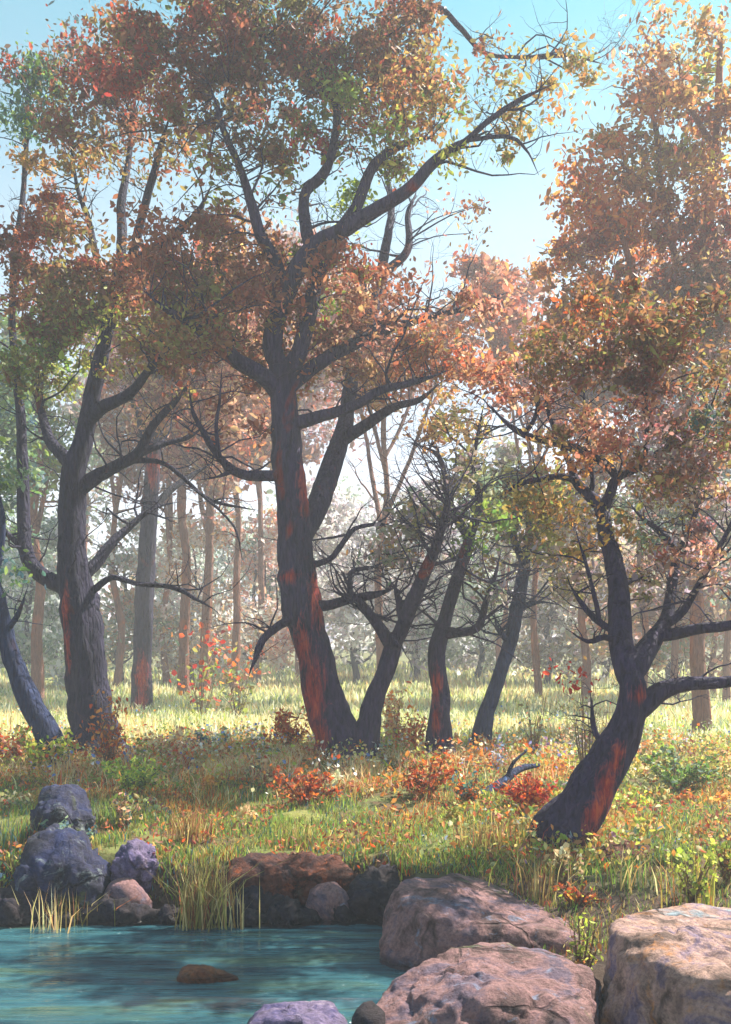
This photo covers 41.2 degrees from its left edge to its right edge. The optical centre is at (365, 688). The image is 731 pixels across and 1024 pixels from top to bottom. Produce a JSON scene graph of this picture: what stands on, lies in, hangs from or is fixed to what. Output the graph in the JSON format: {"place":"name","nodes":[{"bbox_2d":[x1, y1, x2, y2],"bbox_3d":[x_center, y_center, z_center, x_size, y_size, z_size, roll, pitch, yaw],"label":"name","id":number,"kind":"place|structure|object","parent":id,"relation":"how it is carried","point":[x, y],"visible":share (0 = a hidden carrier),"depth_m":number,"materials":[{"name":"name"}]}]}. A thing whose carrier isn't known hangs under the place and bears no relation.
{"place":"outdoors","nodes":[
{"label":"outdoors","id":0,"kind":"place"},
{"bbox_2d":[0,924,406,1023],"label":"water","id":1,"kind":"structure","parent":0,"point":[84,974],"depth_m":7.56,"materials":[{"name":"liquid"}]},
{"bbox_2d":[0,901,21,927],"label":"stone","id":2,"kind":"object","parent":1,"relation":"in","point":[9,913],"visible":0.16,"depth_m":8.94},
{"bbox_2d":[0,881,49,927],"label":"rock","id":3,"kind":"object","parent":1,"relation":"in","point":[24,908],"visible":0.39,"depth_m":9.06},
{"bbox_2d":[12,887,79,933],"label":"reed tuft","id":4,"kind":"object","parent":1,"relation":"in","point":[56,927],"visible":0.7,"depth_m":8.85,"materials":[{"name":"yellow plant"}]},
{"bbox_2d":[176,964,238,982],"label":"stone","id":5,"kind":"object","parent":1,"relation":"in","point":[194,973],"visible":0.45,"depth_m":7.30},
{"bbox_2d":[155,846,281,931],"bbox_3d":[-1.360,1.844,9.075,1.512,0.832,1.128,0,0,0],"label":"reed tuft","id":6,"kind":"object","parent":1,"relation":"in","point":[197,902],"visible":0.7,"depth_m":8.92,"materials":[{"name":"green plant"}]},
{"bbox_2d":[207,872,259,929],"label":"reed tuft","id":7,"kind":"object","parent":1,"relation":"in","point":[241,914],"visible":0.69,"depth_m":8.89,"materials":[{"name":"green plant"}]},
{"bbox_2d":[243,908,267,926],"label":"stone","id":8,"kind":"object","parent":1,"relation":"in","point":[251,917],"visible":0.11,"depth_m":8.97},
{"bbox_2d":[274,895,311,927],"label":"stone","id":9,"kind":"object","parent":1,"relation":"in","point":[293,914],"visible":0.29,"depth_m":8.98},
{"bbox_2d":[247,1000,347,1023],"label":"stone","id":10,"kind":"object","parent":1,"relation":"in","point":[313,1012],"visible":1,"depth_m":6.21,"materials":[{"name":"stone"}]},
{"bbox_2d":[351,1000,385,1023],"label":"stone","id":11,"kind":"object","parent":1,"relation":"in","point":[369,1012],"visible":1,"depth_m":5.72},
{"bbox_2d":[0,733,716,805],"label":"dry grass","id":12,"kind":"structure","parent":0,"point":[226,764],"depth_m":14.95,"materials":[{"name":"plant"}]},
{"bbox_2d":[0,645,730,1010],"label":"ground","id":13,"kind":"structure","parent":0,"point":[160,895],"depth_m":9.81,"materials":[{"name":"plant"}]},
{"bbox_2d":[0,727,28,765],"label":"shrub","id":14,"kind":"object","parent":13,"relation":"on","point":[13,751],"visible":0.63,"depth_m":15.74,"materials":[{"name":"brown plant"}]},
{"bbox_2d":[0,809,43,853],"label":"reed tuft","id":15,"kind":"object","parent":13,"relation":"on","point":[17,832],"visible":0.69,"depth_m":10.05,"materials":[{"name":"green plant"}]},
{"bbox_2d":[0,326,54,544],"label":"misty tree","id":16,"kind":"object","parent":13,"relation":"on","point":[8,426],"visible":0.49,"depth_m":32.79,"materials":[{"name":"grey plant"}]},
{"bbox_2d":[0,436,70,768],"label":"slender tree","id":17,"kind":"object","parent":13,"relation":"on","point":[39,717],"visible":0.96,"depth_m":15.51,"materials":[{"name":"blue plant"}]},
{"bbox_2d":[13,722,83,770],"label":"shrub","id":18,"kind":"object","parent":13,"relation":"on","point":[34,751],"visible":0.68,"depth_m":15.23,"materials":[{"name":"green plant"}]},
{"bbox_2d":[0,495,103,690],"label":"distant tree","id":19,"kind":"object","parent":13,"relation":"on","point":[22,630],"visible":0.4,"depth_m":47.56,"materials":[{"name":"grey plant"}]},
{"bbox_2d":[0,291,107,699],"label":"misty tree","id":20,"kind":"object","parent":13,"relation":"on","point":[36,655],"visible":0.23,"depth_m":36.92,"materials":[{"name":"brown plant"}]},
{"bbox_2d":[11,512,109,673],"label":"distant tree","id":21,"kind":"object","parent":13,"relation":"on","point":[53,598],"visible":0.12,"depth_m":62.49,"materials":[{"name":"grey plant"}]},
{"bbox_2d":[12,823,110,918],"bbox_3d":[-2.944,1.986,9.540,0.952,1.254,0.796,0,0,0],"label":"boulder","id":22,"kind":"object","parent":13,"relation":"on","point":[55,858],"visible":0.46,"depth_m":9.25,"materials":[{"name":"stone"}]},
{"bbox_2d":[27,784,97,839],"bbox_3d":[-3.282,1.496,10.507,0.723,0.899,0.897,0,0,-23],"label":"boulder","id":23,"kind":"object","parent":13,"relation":"on","point":[57,803],"visible":0.41,"depth_m":10.38,"materials":[{"name":"stone"}]},
{"bbox_2d":[48,348,125,557],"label":"misty tree","id":24,"kind":"object","parent":13,"relation":"on","point":[92,461],"visible":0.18,"depth_m":59.95,"materials":[{"name":"brown plant"}]},
{"bbox_2d":[72,676,134,765],"bbox_3d":[-3.998,0.587,15.248,0.854,1.623,1.245,0,0,36],"label":"shrub","id":25,"kind":"object","parent":13,"relation":"on","point":[107,746],"visible":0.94,"depth_m":15.11,"materials":[{"name":"brown plant"}]},
{"bbox_2d":[91,794,136,830],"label":"reed tuft","id":26,"kind":"object","parent":13,"relation":"on","point":[98,813],"visible":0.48,"depth_m":10.98,"materials":[{"name":"green plant"}]},
{"bbox_2d":[47,496,188,684],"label":"distant tree","id":27,"kind":"object","parent":13,"relation":"on","point":[127,596],"visible":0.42,"depth_m":50.30,"materials":[{"name":"grey plant"}]},
{"bbox_2d":[76,894,159,926],"bbox_3d":[-2.314,2.273,9.099,0.906,0.657,0.323,0,0,0],"label":"rock","id":28,"kind":"object","parent":13,"relation":"on","point":[129,913],"visible":0.38,"depth_m":9.04,"materials":[{"name":"stone"}]},
{"bbox_2d":[101,791,142,828],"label":"shrub","id":29,"kind":"object","parent":13,"relation":"on","point":[121,805],"visible":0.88,"depth_m":11.04,"materials":[{"name":"beige plant"}]},
{"bbox_2d":[57,319,189,685],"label":"misty tree","id":30,"kind":"object","parent":13,"relation":"on","point":[118,672],"visible":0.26,"depth_m":48.31,"materials":[{"name":"brown plant"}]},
{"bbox_2d":[104,878,151,907],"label":"rock","id":31,"kind":"object","parent":13,"relation":"on","point":[129,888],"visible":0.11,"depth_m":9.26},
{"bbox_2d":[109,838,161,892],"bbox_3d":[-2.276,1.809,9.604,0.502,0.632,0.370,0,0,-31],"label":"rock","id":32,"kind":"object","parent":13,"relation":"on","point":[136,861],"visible":0.63,"depth_m":9.49,"materials":[{"name":"stone"}]},
{"bbox_2d":[101,756,169,794],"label":"shrub","id":33,"kind":"object","parent":13,"relation":"on","point":[135,777],"visible":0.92,"depth_m":12.85,"materials":[{"name":"green plant"}]},
{"bbox_2d":[0,0,271,763],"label":"tree","id":34,"kind":"object","parent":13,"relation":"on","point":[67,319],"visible":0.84,"depth_m":17.61,"materials":[{"name":"brown plant"}]},
{"bbox_2d":[96,413,195,685],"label":"misty tree","id":35,"kind":"object","parent":13,"relation":"on","point":[168,510],"visible":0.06,"depth_m":50.64,"materials":[{"name":"brown plant"}]},
{"bbox_2d":[143,722,198,764],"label":"shrub","id":36,"kind":"object","parent":13,"relation":"on","point":[178,748],"visible":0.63,"depth_m":15.81,"materials":[{"name":"brown plant"}]},
{"bbox_2d":[123,511,226,664],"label":"distant tree","id":37,"kind":"object","parent":13,"relation":"on","point":[159,590],"visible":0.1,"depth_m":71.68,"materials":[{"name":"grey plant"}]},
{"bbox_2d":[105,245,268,696],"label":"misty tree","id":38,"kind":"object","parent":13,"relation":"on","point":[184,620],"visible":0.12,"depth_m":41.01,"materials":[{"name":"brown plant"}]},
{"bbox_2d":[104,507,275,678],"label":"distant tree","id":39,"kind":"object","parent":13,"relation":"on","point":[195,539],"visible":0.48,"depth_m":51.58,"materials":[{"name":"grey plant"}]},
{"bbox_2d":[120,377,260,691],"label":"misty tree","id":40,"kind":"object","parent":13,"relation":"on","point":[209,522],"visible":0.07,"depth_m":44.90,"materials":[{"name":"brown plant"}]},
{"bbox_2d":[158,802,224,844],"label":"reed tuft","id":41,"kind":"object","parent":13,"relation":"on","point":[190,827],"visible":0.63,"depth_m":10.26,"materials":[{"name":"green plant"}]},
{"bbox_2d":[84,197,299,711],"bbox_3d":[-5.362,-6.648,31.437,8.307,16.014,5.759,0,0,35],"label":"misty tree","id":42,"kind":"object","parent":13,"relation":"on","point":[141,683],"visible":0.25,"depth_m":31.08,"materials":[{"name":"brown plant"}]},
{"bbox_2d":[168,622,232,715],"bbox_3d":[-4.409,-0.354,26.750,1.740,2.906,1.793,0,0,32],"label":"flowering plant","id":43,"kind":"object","parent":13,"relation":"on","point":[200,702],"visible":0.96,"depth_m":26.58,"materials":[{"name":"orange plant"}]},
{"bbox_2d":[156,499,267,653],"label":"distant tree","id":44,"kind":"object","parent":13,"relation":"on","point":[221,560],"visible":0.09,"depth_m":81.77,"materials":[{"name":"grey plant"}]},
{"bbox_2d":[187,312,287,690],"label":"misty tree","id":45,"kind":"object","parent":13,"relation":"on","point":[236,633],"visible":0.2,"depth_m":46.93,"materials":[{"name":"brown plant"}]},
{"bbox_2d":[209,637,273,716],"bbox_3d":[-3.670,-0.289,28.474,1.931,2.734,1.861,0,0,26],"label":"flowering plant","id":46,"kind":"object","parent":13,"relation":"on","point":[238,703],"visible":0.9,"depth_m":28.39,"materials":[{"name":"orange plant"}]},
{"bbox_2d":[176,500,316,678],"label":"distant tree","id":47,"kind":"object","parent":13,"relation":"on","point":[281,635],"visible":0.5,"depth_m":54.03,"materials":[{"name":"grey plant"}]},
{"bbox_2d":[220,885,302,913],"bbox_3d":[-0.982,2.220,9.249,0.890,0.749,0.348,0,0,0],"label":"rock","id":48,"kind":"object","parent":13,"relation":"on","point":[251,897],"visible":0.15,"depth_m":9.16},
{"bbox_2d":[214,397,318,681],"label":"misty tree","id":49,"kind":"object","parent":13,"relation":"on","point":[260,454],"visible":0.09,"depth_m":52.89,"materials":[{"name":"brown plant"}]},
{"bbox_2d":[215,481,319,673],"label":"distant tree","id":50,"kind":"object","parent":13,"relation":"on","point":[269,587],"visible":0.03,"depth_m":67.36,"materials":[{"name":"grey plant"}]},
{"bbox_2d":[262,706,311,747],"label":"shrub","id":51,"kind":"object","parent":13,"relation":"on","point":[287,729],"visible":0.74,"depth_m":17.13,"materials":[{"name":"brown plant"}]},
{"bbox_2d":[224,850,356,904],"bbox_3d":[-0.729,1.853,9.427,1.351,0.513,0.509,0,0,0],"label":"rock","id":52,"kind":"object","parent":13,"relation":"on","point":[298,875],"visible":0.69,"depth_m":9.31,"materials":[{"name":"stone"}]},
{"bbox_2d":[252,814,337,851],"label":"reed tuft","id":53,"kind":"object","parent":13,"relation":"on","point":[296,834],"visible":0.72,"depth_m":10.26,"materials":[{"name":"green plant"}]},
{"bbox_2d":[233,445,369,624],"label":"distant tree","id":54,"kind":"object","parent":13,"relation":"on","point":[323,529],"visible":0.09,"depth_m":60.44,"materials":[{"name":"grey plant"}]},
{"bbox_2d":[228,205,378,678],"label":"misty tree","id":55,"kind":"object","parent":13,"relation":"on","point":[312,450],"visible":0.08,"depth_m":55.75,"materials":[{"name":"brown plant"}]},
{"bbox_2d":[266,763,343,803],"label":"shrub","id":56,"kind":"object","parent":13,"relation":"on","point":[310,787],"visible":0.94,"depth_m":12.42,"materials":[{"name":"red plant"}]},
{"bbox_2d":[305,881,348,924],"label":"rock","id":57,"kind":"object","parent":13,"relation":"on","point":[324,899],"visible":0.32,"depth_m":9.11,"materials":[{"name":"stone"}]},
{"bbox_2d":[61,0,646,765],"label":"old tree","id":58,"kind":"object","parent":13,"relation":"on","point":[397,78],"visible":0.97,"depth_m":15.73,"materials":[{"name":"orange plant"}]},
{"bbox_2d":[292,489,430,682],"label":"distant tree","id":59,"kind":"object","parent":13,"relation":"on","point":[345,615],"visible":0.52,"depth_m":53.23,"materials":[{"name":"grey plant"}]},
{"bbox_2d":[326,475,403,666],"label":"distant tree","id":60,"kind":"object","parent":13,"relation":"on","point":[348,489],"visible":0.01,"depth_m":76.17,"materials":[{"name":"grey plant"}]},
{"bbox_2d":[0,714,730,880],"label":"undergrowth","id":61,"kind":"object","parent":13,"relation":"on","point":[684,747],"visible":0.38,"depth_m":14.53,"materials":[{"name":"green plant"}]},
{"bbox_2d":[0,657,730,743],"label":"meadow grass","id":62,"kind":"structure","parent":13,"relation":"on","point":[285,692],"depth_m":33.71,"materials":[{"name":"plant"}]},
{"bbox_2d":[0,702,730,811],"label":"meadow flowers","id":63,"kind":"object","parent":13,"relation":"on","point":[334,757],"visible":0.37,"depth_m":16.39,"materials":[{"name":"yellow plant"}]},
{"bbox_2d":[0,735,730,870],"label":"fallen leaves","id":64,"kind":"object","parent":13,"relation":"on","point":[516,813],"depth_m":11.37,"materials":[{"name":"plant"}]},
{"bbox_2d":[347,863,399,925],"bbox_3d":[0.203,2.149,9.290,0.791,0.881,0.698,0,0,0],"label":"rock","id":65,"kind":"object","parent":13,"relation":"on","point":[370,891],"visible":0.47,"depth_m":9.12,"materials":[{"name":"stone"}]},
{"bbox_2d":[286,258,490,666],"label":"misty tree","id":66,"kind":"object","parent":13,"relation":"on","point":[383,450],"visible":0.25,"depth_m":42.76,"materials":[{"name":"brown plant"}]},
{"bbox_2d":[380,678,422,744],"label":"shrub","id":67,"kind":"object","parent":13,"relation":"on","point":[393,722],"visible":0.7,"depth_m":18.12,"materials":[{"name":"brown plant"}]},
{"bbox_2d":[349,464,477,679],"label":"distant tree","id":68,"kind":"object","parent":13,"relation":"on","point":[467,665],"visible":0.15,"depth_m":56.58,"materials":[{"name":"grey plant"}]},
{"bbox_2d":[401,708,427,748],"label":"shrub","id":69,"kind":"object","parent":13,"relation":"on","point":[414,735],"visible":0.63,"depth_m":17.47,"materials":[{"name":"brown plant"}]},
{"bbox_2d":[296,399,556,758],"bbox_3d":[0.764,-1.295,15.438,4.111,5.919,3.869,0,0,-21],"label":"forked tree","id":70,"kind":"object","parent":13,"relation":"on","point":[368,724],"visible":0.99,"depth_m":15.29,"materials":[{"name":"red plant"}]},
{"bbox_2d":[399,745,464,797],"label":"shrub","id":71,"kind":"object","parent":13,"relation":"on","point":[426,782],"visible":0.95,"depth_m":12.71,"materials":[{"name":"red plant"}]},
{"bbox_2d":[447,769,490,802],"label":"shrub","id":72,"kind":"object","parent":13,"relation":"on","point":[464,791],"visible":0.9,"depth_m":12.21,"materials":[{"name":"orange plant"}]},
{"bbox_2d":[413,484,529,681],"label":"distant tree","id":73,"kind":"object","parent":13,"relation":"on","point":[469,642],"visible":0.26,"depth_m":55.27,"materials":[{"name":"grey plant"}]},
{"bbox_2d":[346,337,601,758],"bbox_3d":[1.583,-2.109,16.113,3.679,7.550,3.131,0,0,41],"label":"crooked tree","id":74,"kind":"object","parent":13,"relation":"on","point":[439,723],"visible":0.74,"depth_m":16.14,"materials":[{"name":"red plant"}]},
{"bbox_2d":[379,873,577,970],"bbox_3d":[0.998,2.103,8.222,1.796,0.954,1.514,0,0,0],"label":"boulder","id":75,"kind":"object","parent":13,"relation":"on","point":[424,919],"visible":0.4,"depth_m":7.70,"materials":[{"name":"stone"}]},
{"bbox_2d":[430,809,543,854],"bbox_3d":[1.230,1.438,10.036,1.076,0.490,0.973,0,0,-45],"label":"reed tuft","id":76,"kind":"object","parent":13,"relation":"on","point":[488,834],"visible":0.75,"depth_m":10.04,"materials":[{"name":"green plant"}]},
{"bbox_2d":[376,942,601,1023],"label":"boulder","id":77,"kind":"object","parent":13,"relation":"on","point":[494,983],"visible":0.98,"depth_m":5.86,"materials":[{"name":"stone"}]},
{"bbox_2d":[457,427,568,687],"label":"misty tree","id":78,"kind":"object","parent":13,"relation":"on","point":[506,449],"visible":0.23,"depth_m":47.74,"materials":[{"name":"brown plant"}]},
{"bbox_2d":[492,771,563,807],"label":"shrub","id":79,"kind":"object","parent":13,"relation":"on","point":[533,792],"visible":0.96,"depth_m":11.50,"materials":[{"name":"red plant"}]},
{"bbox_2d":[429,235,627,695],"bbox_3d":[6.691,-9.201,39.983,8.219,20.238,11.569,0,0,27],"label":"misty tree","id":80,"kind":"object","parent":13,"relation":"on","point":[483,264],"visible":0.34,"depth_m":38.81,"materials":[{"name":"brown plant"}]},
{"bbox_2d":[483,838,585,905],"bbox_3d":[1.685,1.596,8.688,1.122,0.605,0.824,0,0,-36],"label":"reed tuft","id":81,"kind":"object","parent":13,"relation":"on","point":[551,875],"visible":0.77,"depth_m":8.66,"materials":[{"name":"green plant"}]},
{"bbox_2d":[517,694,551,754],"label":"sapling","id":82,"kind":"object","parent":13,"relation":"on","point":[539,726],"visible":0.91,"depth_m":17.45,"materials":[{"name":"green plant"}]},
{"bbox_2d":[427,446,643,749],"bbox_3d":[3.095,-1.544,18.294,3.899,6.463,3.261,0,0,29],"label":"straight tree","id":83,"kind":"object","parent":13,"relation":"on","point":[483,722],"visible":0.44,"depth_m":18.23,"materials":[{"name":"green plant"}]},
{"bbox_2d":[476,524,620,685],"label":"distant tree","id":84,"kind":"object","parent":13,"relation":"on","point":[549,646],"visible":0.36,"depth_m":52.41,"materials":[{"name":"grey plant"}]},
{"bbox_2d":[547,842,583,888],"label":"flowering plant","id":85,"kind":"object","parent":13,"relation":"on","point":[561,878],"visible":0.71,"depth_m":8.83,"materials":[{"name":"brown plant"}]},
{"bbox_2d":[549,880,609,905],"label":"shrub","id":86,"kind":"object","parent":13,"relation":"on","point":[573,894],"visible":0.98,"depth_m":8.36,"materials":[{"name":"orange plant"}]},
{"bbox_2d":[436,263,730,852],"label":"leaning tree","id":87,"kind":"object","parent":13,"relation":"on","point":[582,799],"visible":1,"depth_m":10.56,"materials":[{"name":"orange plant"}]},
{"bbox_2d":[565,906,603,969],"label":"shrub","id":88,"kind":"object","parent":13,"relation":"on","point":[579,953],"visible":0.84,"depth_m":6.96,"materials":[{"name":"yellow plant"}]},
{"bbox_2d":[558,654,612,770],"bbox_3d":[2.971,0.472,13.271,1.058,1.944,0.993,0,0,31],"label":"sapling","id":89,"kind":"object","parent":13,"relation":"on","point":[584,749],"visible":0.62,"depth_m":13.20,"materials":[{"name":"brown plant"}]},
{"bbox_2d":[444,824,730,959],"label":"shore grass","id":90,"kind":"structure","parent":13,"relation":"on","point":[572,905],"depth_m":8.55,"materials":[{"name":"plant"}]},
{"bbox_2d":[530,401,662,698],"bbox_3d":[8.809,-5.096,38.045,5.704,12.184,5.371,0,0,0],"label":"misty tree","id":91,"kind":"object","parent":13,"relation":"on","point":[585,648],"visible":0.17,"depth_m":37.78,"materials":[{"name":"brown plant"}]},
{"bbox_2d":[542,517,686,679],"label":"distant tree","id":92,"kind":"object","parent":13,"relation":"on","point":[606,663],"visible":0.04,"depth_m":54.24,"materials":[{"name":"grey plant"}]},
{"bbox_2d":[553,528,688,676],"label":"misty tree","id":93,"kind":"object","parent":13,"relation":"on","point":[601,648],"visible":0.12,"depth_m":41.67,"materials":[{"name":"brown plant"}]},
{"bbox_2d":[580,842,662,894],"bbox_3d":[2.237,1.565,8.533,0.736,0.522,0.822,0,0,27],"label":"reed tuft","id":94,"kind":"object","parent":13,"relation":"on","point":[628,873],"visible":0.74,"depth_m":8.57,"materials":[{"name":"green plant"}]},
{"bbox_2d":[517,0,730,731],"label":"tall tree","id":95,"kind":"object","parent":13,"relation":"on","point":[607,232],"visible":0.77,"depth_m":22.34,"materials":[{"name":"brown plant"}]},
{"bbox_2d":[598,839,655,863],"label":"rock","id":96,"kind":"object","parent":13,"relation":"on","point":[621,849],"visible":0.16,"depth_m":9.72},
{"bbox_2d":[540,483,729,698],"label":"misty tree","id":97,"kind":"object","parent":13,"relation":"on","point":[675,646],"visible":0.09,"depth_m":38.67,"materials":[{"name":"brown plant"}]},
{"bbox_2d":[545,251,726,683],"bbox_3d":[11.309,-8.296,37.496,8.484,18.730,7.601,0,0,-35],"label":"misty tree","id":98,"kind":"object","parent":13,"relation":"on","point":[608,394],"visible":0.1,"depth_m":36.84,"materials":[{"name":"brown plant"}]},
{"bbox_2d":[600,903,730,1023],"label":"boulder","id":99,"kind":"object","parent":13,"relation":"on","point":[670,965],"visible":1,"depth_m":5.90,"materials":[{"name":"stone"}]},
{"bbox_2d":[622,524,730,679],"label":"distant tree","id":100,"kind":"object","parent":13,"relation":"on","point":[668,670],"visible":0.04,"depth_m":51.84,"materials":[{"name":"grey plant"}]},
{"bbox_2d":[635,737,727,790],"bbox_3d":[4.494,1.128,14.163,1.439,0.805,1.210,0,0,-29],"label":"shrub","id":101,"kind":"object","parent":13,"relation":"on","point":[672,777],"visible":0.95,"depth_m":14.01,"materials":[{"name":"green plant"}]},
{"bbox_2d":[640,335,730,702],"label":"misty tree","id":102,"kind":"object","parent":13,"relation":"on","point":[726,653],"visible":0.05,"depth_m":34.86,"materials":[{"name":"brown plant"}]},
{"bbox_2d":[649,481,730,696],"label":"misty tree","id":103,"kind":"object","parent":13,"relation":"on","point":[660,656],"visible":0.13,"depth_m":40.64,"materials":[{"name":"brown plant"}]},
{"bbox_2d":[656,842,729,907],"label":"reed tuft","id":104,"kind":"object","parent":13,"relation":"on","point":[710,892],"visible":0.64,"depth_m":8.16,"materials":[{"name":"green plant"}]},
{"bbox_2d":[665,847,723,902],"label":"flowering plant","id":105,"kind":"object","parent":13,"relation":"on","point":[692,892],"visible":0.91,"depth_m":8.15,"materials":[{"name":"yellow plant"}]},
{"bbox_2d":[704,834,730,883],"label":"flowering plant","id":106,"kind":"object","parent":13,"relation":"on","point":[725,863],"visible":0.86,"depth_m":8.68,"materials":[{"name":"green plant"}]},
{"bbox_2d":[0,0,730,601],"label":"sky","id":107,"kind":"structure","parent":0,"point":[516,217],"materials":[{"name":"blue"}]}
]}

